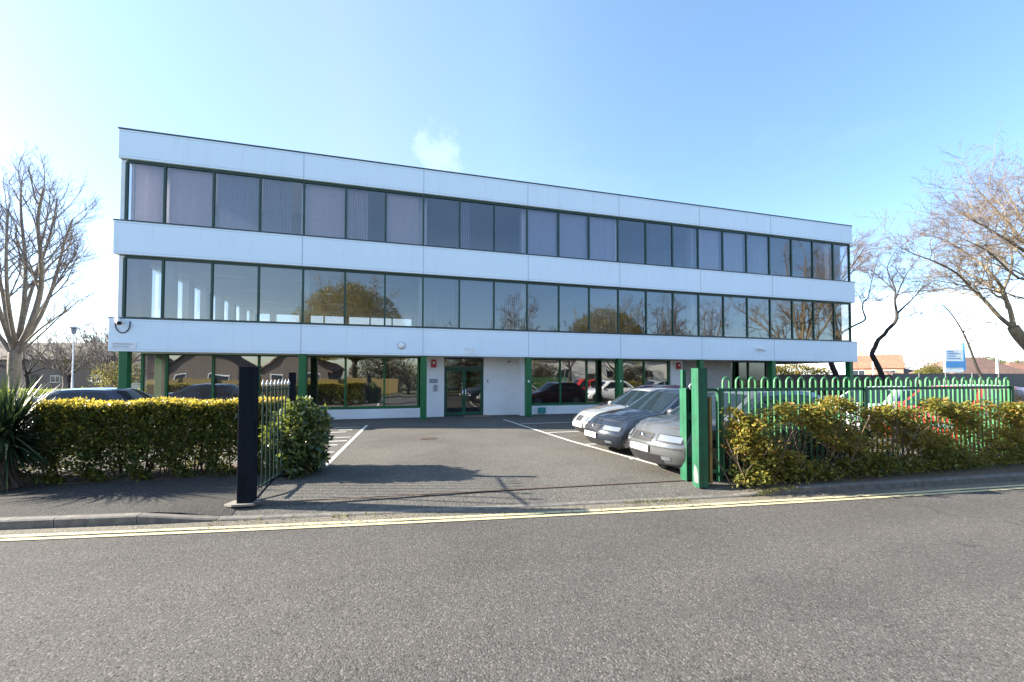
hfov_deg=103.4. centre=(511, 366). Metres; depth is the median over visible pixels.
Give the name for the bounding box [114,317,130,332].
security camera
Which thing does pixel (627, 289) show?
window
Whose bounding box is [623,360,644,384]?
window
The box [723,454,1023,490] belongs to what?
verge soil
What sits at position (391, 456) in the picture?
car park
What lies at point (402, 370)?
window
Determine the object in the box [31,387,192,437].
parked car
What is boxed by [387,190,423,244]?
window
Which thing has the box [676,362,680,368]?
alarm box
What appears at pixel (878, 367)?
crooked tree
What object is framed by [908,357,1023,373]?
bungalow
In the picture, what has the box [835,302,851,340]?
window
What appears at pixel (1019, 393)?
parked car
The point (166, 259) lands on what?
window
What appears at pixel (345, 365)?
window
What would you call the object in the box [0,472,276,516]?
pavement
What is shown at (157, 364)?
window
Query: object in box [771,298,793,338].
window
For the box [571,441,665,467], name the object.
bay line
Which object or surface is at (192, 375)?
window
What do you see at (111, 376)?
garden bush
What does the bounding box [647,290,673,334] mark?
window
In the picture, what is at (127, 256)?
window
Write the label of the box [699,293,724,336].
window
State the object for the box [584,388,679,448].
parked car
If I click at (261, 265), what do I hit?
window
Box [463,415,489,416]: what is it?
door mat
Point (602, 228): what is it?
window
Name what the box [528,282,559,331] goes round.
window
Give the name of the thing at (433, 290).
window
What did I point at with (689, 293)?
window
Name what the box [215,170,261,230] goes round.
window
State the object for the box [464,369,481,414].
door
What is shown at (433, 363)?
alarm box
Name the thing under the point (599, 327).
window
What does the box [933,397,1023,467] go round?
hedge
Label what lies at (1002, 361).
evergreen tree
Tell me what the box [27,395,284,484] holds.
hedge
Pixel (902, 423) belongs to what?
hedge
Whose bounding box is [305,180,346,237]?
window
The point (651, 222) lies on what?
window
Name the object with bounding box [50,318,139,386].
bare tree
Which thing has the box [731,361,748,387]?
window
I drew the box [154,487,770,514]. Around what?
ground
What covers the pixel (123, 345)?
wall sign
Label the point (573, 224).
window
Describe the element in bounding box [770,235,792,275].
window
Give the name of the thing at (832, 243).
window
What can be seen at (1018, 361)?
evergreen tree
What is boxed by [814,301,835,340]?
window
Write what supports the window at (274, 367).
in the office building
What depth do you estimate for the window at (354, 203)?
16.27 m
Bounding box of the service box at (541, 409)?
[538,407,545,412]
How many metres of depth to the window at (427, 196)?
17.07 m
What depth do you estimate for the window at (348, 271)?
16.22 m
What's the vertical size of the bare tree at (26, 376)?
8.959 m
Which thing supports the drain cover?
on the car park
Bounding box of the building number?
[464,348,474,354]
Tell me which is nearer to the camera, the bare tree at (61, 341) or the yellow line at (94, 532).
the yellow line at (94, 532)
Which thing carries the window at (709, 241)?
in the office building
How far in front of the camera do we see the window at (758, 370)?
22.61 m
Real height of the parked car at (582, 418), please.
1.430 m
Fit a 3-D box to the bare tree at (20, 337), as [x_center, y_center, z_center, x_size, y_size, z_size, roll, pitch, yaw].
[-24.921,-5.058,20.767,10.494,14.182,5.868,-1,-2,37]
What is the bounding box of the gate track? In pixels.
[252,480,688,503]
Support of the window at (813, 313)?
in the office building
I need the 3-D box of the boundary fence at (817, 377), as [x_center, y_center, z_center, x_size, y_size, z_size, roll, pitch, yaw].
[29.005,1.778,38.928,18.248,2.150,0.200,0,-1,-9]
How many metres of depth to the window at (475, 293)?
17.44 m
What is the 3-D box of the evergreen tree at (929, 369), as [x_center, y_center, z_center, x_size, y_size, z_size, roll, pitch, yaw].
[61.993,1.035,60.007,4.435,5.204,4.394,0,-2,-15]
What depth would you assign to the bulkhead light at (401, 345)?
16.15 m
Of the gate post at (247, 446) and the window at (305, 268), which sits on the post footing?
the gate post at (247, 446)
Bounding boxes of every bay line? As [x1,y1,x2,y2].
[326,425,367,465]
[503,419,570,440]
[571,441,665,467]
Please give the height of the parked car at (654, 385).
1.470 m
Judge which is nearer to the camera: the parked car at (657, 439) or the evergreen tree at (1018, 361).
the parked car at (657, 439)
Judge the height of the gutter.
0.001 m
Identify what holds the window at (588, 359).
in the office building
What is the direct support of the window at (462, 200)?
in the office building
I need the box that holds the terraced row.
[0,343,138,389]
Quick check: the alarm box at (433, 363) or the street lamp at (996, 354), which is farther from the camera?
the street lamp at (996, 354)
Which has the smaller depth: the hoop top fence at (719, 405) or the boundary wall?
the hoop top fence at (719, 405)
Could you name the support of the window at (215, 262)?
in the office building
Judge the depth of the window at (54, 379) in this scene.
58.44 m
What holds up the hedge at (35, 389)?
on the car park
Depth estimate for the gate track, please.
6.08 m
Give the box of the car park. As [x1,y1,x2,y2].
[17,389,1000,515]
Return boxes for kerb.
[0,472,1023,529]
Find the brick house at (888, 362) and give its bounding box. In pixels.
[853,351,904,374]
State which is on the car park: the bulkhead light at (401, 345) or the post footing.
the post footing
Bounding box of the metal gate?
[257,379,290,497]
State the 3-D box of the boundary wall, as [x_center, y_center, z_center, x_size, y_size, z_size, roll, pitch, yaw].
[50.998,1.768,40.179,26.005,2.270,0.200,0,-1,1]
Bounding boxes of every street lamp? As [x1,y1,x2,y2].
[68,326,79,387]
[871,299,882,374]
[984,322,998,373]
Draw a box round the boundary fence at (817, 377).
[776,374,892,394]
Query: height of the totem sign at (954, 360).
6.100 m
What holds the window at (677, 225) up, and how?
in the office building
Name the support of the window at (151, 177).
in the office building
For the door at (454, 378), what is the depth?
18.21 m
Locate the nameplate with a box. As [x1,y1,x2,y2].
[429,379,437,382]
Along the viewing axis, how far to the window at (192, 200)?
14.75 m
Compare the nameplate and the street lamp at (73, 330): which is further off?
the street lamp at (73, 330)
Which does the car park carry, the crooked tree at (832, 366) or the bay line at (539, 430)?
the bay line at (539, 430)
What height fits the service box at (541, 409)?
0.270 m
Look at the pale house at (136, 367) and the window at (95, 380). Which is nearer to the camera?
the pale house at (136, 367)
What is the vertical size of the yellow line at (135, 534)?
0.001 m
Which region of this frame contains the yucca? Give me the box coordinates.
[0,361,79,491]
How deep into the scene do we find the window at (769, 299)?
21.40 m
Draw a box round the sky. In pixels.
[0,0,1023,374]
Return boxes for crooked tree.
[828,223,902,396]
[858,231,959,385]
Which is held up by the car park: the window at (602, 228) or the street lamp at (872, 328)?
the street lamp at (872, 328)
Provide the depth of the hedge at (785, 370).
55.36 m
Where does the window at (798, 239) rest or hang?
in the office building
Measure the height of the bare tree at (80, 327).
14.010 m
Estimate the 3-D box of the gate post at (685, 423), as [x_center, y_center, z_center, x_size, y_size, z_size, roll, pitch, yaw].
[2.993,0.986,6.894,0.172,1.870,0.180,0,-1,-11]
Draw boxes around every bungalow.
[871,368,912,374]
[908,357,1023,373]
[1005,363,1023,369]
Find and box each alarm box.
[431,360,435,366]
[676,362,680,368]
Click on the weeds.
(772, 488)
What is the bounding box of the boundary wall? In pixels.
[892,373,1023,387]
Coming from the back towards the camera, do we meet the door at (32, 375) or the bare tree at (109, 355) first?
the door at (32, 375)
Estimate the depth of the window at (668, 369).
20.84 m
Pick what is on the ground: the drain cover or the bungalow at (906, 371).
the bungalow at (906, 371)
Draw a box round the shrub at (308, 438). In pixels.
[258,394,334,479]
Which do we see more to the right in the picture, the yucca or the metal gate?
the metal gate
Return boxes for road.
[0,486,1023,681]
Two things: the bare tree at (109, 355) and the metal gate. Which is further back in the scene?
the bare tree at (109, 355)
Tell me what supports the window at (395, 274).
in the office building
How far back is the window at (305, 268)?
15.83 m
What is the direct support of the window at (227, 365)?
in the office building
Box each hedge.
[0,387,145,399]
[18,397,86,480]
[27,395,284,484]
[708,394,1006,487]
[776,363,832,374]
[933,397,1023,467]
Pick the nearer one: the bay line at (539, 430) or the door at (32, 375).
the bay line at (539, 430)
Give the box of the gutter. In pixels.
[0,480,1023,537]
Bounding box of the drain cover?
[420,437,435,439]
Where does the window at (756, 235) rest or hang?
in the office building
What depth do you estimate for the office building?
17.94 m
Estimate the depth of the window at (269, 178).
15.50 m
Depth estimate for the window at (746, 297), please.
21.02 m
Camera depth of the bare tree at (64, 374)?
46.57 m
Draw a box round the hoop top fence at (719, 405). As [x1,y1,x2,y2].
[707,377,1014,481]
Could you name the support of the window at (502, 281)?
in the office building
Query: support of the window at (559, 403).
in the office building
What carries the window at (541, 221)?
in the office building
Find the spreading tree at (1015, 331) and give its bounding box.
[855,124,1023,349]
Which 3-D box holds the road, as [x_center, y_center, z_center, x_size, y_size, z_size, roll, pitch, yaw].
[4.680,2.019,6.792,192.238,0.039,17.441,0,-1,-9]
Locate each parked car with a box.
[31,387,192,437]
[573,387,671,431]
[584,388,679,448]
[598,384,688,405]
[628,391,843,478]
[829,386,918,436]
[884,384,1023,451]
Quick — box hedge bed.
[19,464,264,486]
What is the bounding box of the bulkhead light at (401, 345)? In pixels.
[398,342,404,348]
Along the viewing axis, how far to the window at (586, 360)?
19.60 m
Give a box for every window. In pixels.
[50,376,59,382]
[92,376,100,382]
[122,255,164,318]
[124,160,167,222]
[131,374,140,383]
[140,353,168,397]
[163,258,213,319]
[166,164,215,226]
[168,354,214,400]
[212,261,260,321]
[214,354,260,399]
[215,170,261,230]
[259,264,303,322]
[260,355,307,399]
[261,175,305,234]
[303,267,345,324]
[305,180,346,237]
[307,356,346,408]
[345,270,385,325]
[346,356,385,408]
[347,185,386,241]
[385,272,423,326]
[385,357,418,407]
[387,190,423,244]
[424,194,460,247]
[424,275,459,327]
[460,277,494,329]
[461,199,494,250]
[495,203,527,253]
[495,280,527,330]
[528,207,559,256]
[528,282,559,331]
[532,359,560,404]
[560,210,589,258]
[560,284,589,332]
[561,359,587,404]
[588,359,615,403]
[590,214,618,261]
[590,286,618,333]
[619,217,646,263]
[619,288,646,333]
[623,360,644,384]
[645,360,669,384]
[646,220,672,265]
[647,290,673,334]
[673,224,698,267]
[674,291,699,335]
[696,227,723,270]
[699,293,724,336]
[723,230,747,272]
[724,295,748,337]
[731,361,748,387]
[744,232,770,274]
[748,296,771,338]
[749,362,766,387]
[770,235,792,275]
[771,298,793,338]
[792,238,813,277]
[793,299,814,339]
[813,240,833,279]
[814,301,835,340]
[834,243,850,280]
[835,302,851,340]
[853,370,864,374]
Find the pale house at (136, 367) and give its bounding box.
[131,355,146,388]
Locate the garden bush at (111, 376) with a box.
[88,352,145,388]
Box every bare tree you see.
[0,139,107,398]
[0,324,71,388]
[22,333,105,388]
[26,341,98,387]
[30,328,76,342]
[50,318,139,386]
[62,318,107,342]
[76,334,140,375]
[894,351,920,368]
[929,297,986,384]
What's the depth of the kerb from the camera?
5.65 m
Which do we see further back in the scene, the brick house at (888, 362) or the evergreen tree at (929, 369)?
the brick house at (888, 362)
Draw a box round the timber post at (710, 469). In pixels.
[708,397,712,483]
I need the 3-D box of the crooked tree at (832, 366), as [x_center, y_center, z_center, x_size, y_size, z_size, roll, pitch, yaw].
[24.750,-4.095,29.054,4.994,13.492,6.523,-1,-2,44]
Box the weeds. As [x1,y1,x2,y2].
[214,466,1021,523]
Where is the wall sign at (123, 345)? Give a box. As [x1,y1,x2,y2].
[111,342,135,348]
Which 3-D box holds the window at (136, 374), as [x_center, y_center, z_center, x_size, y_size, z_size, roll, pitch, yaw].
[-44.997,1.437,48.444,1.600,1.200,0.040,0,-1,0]
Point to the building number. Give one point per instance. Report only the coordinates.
(468, 350)
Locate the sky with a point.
(817, 110)
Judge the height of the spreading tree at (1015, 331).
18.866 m
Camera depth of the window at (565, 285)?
18.64 m
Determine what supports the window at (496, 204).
in the office building
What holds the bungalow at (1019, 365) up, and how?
on the ground
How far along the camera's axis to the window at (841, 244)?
22.99 m
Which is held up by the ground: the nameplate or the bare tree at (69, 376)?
the bare tree at (69, 376)
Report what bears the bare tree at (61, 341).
on the ground
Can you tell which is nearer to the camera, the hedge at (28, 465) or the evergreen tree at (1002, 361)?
the hedge at (28, 465)
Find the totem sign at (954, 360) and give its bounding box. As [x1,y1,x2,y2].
[943,343,965,373]
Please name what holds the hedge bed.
on the pavement
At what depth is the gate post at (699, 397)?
6.54 m
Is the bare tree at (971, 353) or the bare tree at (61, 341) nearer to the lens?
the bare tree at (971, 353)
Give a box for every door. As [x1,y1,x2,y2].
[31,374,37,388]
[445,369,463,415]
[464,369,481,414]
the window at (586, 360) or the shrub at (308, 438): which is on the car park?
the shrub at (308, 438)
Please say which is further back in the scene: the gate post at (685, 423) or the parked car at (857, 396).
the parked car at (857, 396)
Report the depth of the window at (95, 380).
58.44 m
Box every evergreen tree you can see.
[912,358,944,373]
[978,355,1007,363]
[1008,357,1023,362]
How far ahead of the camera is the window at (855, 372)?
88.76 m
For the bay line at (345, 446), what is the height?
0.001 m
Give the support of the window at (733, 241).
in the office building
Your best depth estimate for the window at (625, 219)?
19.50 m
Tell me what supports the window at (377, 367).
in the office building
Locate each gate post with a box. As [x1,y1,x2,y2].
[236,367,259,506]
[288,372,295,475]
[680,370,691,480]
[691,368,708,487]
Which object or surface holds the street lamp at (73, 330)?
on the car park
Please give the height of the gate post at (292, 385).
1.860 m
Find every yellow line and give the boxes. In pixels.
[0,484,1023,536]
[0,487,1023,540]
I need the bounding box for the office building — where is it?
[108,127,857,420]
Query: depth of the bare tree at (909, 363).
100.74 m
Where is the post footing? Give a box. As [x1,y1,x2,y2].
[224,498,261,506]
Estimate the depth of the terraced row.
58.49 m

